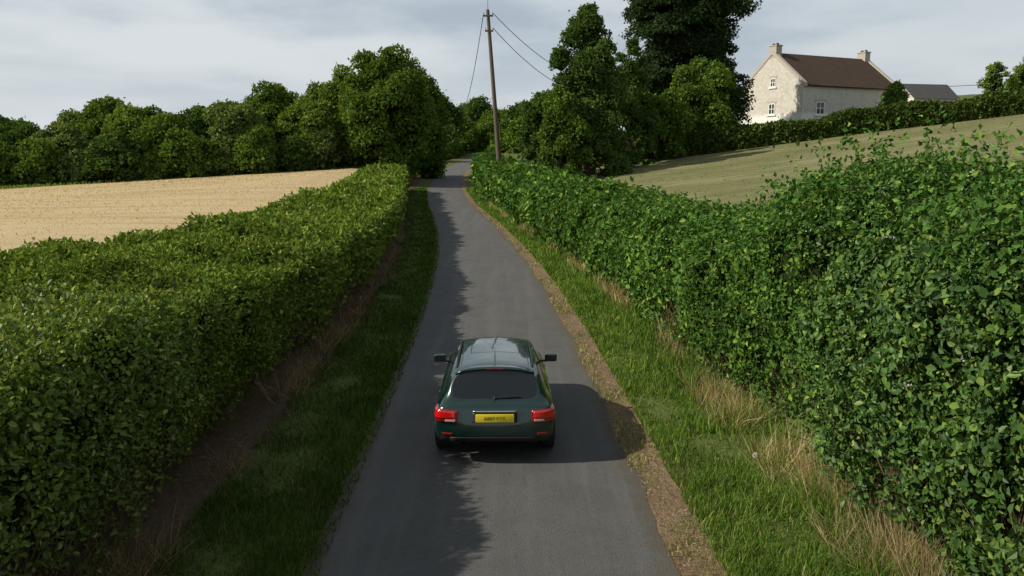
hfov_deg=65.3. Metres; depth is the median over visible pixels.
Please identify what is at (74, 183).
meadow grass
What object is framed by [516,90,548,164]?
deciduous tree
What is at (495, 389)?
car
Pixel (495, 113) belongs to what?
utility pole
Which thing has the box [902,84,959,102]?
stone outbuilding
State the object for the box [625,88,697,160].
deciduous tree
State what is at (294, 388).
dry grass
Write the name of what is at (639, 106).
conifer tree
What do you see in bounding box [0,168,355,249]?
wheat stubble
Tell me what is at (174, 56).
sky
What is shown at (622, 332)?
grass verge
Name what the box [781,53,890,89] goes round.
roof front
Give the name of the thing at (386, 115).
deciduous tree
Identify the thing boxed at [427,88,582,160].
woodland
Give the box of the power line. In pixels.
[462,13,1003,110]
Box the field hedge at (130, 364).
[0,162,410,575]
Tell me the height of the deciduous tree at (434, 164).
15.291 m
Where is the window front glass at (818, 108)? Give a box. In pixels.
[817,102,823,113]
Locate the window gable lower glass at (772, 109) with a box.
[769,104,773,113]
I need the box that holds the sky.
[0,0,1023,129]
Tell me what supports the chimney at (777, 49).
on the walls
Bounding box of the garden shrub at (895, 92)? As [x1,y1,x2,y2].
[878,79,910,105]
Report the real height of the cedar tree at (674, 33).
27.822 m
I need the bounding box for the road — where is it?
[303,152,680,575]
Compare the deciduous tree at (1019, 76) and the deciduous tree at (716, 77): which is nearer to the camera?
the deciduous tree at (716, 77)
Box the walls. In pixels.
[741,56,886,123]
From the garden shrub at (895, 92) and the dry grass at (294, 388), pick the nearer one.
the dry grass at (294, 388)
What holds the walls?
on the ground at (718, 179)
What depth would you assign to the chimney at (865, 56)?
116.34 m
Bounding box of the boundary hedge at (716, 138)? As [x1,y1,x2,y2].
[591,89,1023,166]
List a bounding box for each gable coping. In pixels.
[743,50,807,86]
[868,60,893,82]
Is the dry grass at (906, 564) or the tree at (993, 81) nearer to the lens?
the dry grass at (906, 564)
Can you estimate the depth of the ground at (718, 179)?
20.29 m
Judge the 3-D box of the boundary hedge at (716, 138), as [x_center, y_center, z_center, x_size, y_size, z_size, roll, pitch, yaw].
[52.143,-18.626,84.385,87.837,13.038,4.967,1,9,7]
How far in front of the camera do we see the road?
11.82 m
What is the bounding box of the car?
[434,337,556,446]
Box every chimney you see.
[769,46,781,58]
[857,52,869,61]
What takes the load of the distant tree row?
on the ground at (718, 179)
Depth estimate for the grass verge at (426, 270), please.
12.85 m
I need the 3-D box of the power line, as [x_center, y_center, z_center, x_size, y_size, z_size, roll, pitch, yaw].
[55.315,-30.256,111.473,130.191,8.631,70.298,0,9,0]
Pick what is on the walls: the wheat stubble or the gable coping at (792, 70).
the gable coping at (792, 70)
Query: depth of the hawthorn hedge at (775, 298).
10.07 m
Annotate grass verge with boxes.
[133,187,439,575]
[465,187,902,575]
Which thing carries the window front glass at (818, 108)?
attached to the walls
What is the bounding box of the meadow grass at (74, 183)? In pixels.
[0,166,416,188]
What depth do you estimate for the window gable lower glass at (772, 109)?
110.45 m
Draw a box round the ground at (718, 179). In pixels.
[0,93,1023,575]
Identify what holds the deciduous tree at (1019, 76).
on the ground at (718, 179)
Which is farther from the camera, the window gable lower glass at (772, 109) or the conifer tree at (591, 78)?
the window gable lower glass at (772, 109)
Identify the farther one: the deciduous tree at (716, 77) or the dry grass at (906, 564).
the deciduous tree at (716, 77)
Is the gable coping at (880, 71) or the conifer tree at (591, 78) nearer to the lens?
the conifer tree at (591, 78)
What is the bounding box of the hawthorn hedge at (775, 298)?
[469,96,1023,575]
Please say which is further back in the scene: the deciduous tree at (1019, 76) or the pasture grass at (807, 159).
the deciduous tree at (1019, 76)
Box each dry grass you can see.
[69,229,412,575]
[488,200,965,575]
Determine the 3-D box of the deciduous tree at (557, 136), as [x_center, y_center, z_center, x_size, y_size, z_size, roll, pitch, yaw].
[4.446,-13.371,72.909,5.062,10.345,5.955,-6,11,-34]
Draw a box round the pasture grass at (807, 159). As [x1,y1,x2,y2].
[591,114,1023,204]
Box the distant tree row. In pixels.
[0,80,342,185]
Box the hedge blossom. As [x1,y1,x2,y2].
[606,170,978,388]
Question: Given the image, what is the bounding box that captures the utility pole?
[483,0,500,159]
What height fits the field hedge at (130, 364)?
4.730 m
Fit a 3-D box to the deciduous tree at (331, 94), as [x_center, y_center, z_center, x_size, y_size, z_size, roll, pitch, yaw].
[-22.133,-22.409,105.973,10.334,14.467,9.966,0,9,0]
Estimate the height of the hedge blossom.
2.779 m
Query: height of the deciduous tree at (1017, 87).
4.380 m
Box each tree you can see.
[313,62,363,166]
[333,43,441,175]
[407,73,452,177]
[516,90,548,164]
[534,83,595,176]
[538,1,634,176]
[604,37,660,166]
[615,0,763,126]
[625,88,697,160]
[668,55,738,133]
[976,61,1010,93]
[1003,75,1021,90]
[1008,58,1023,89]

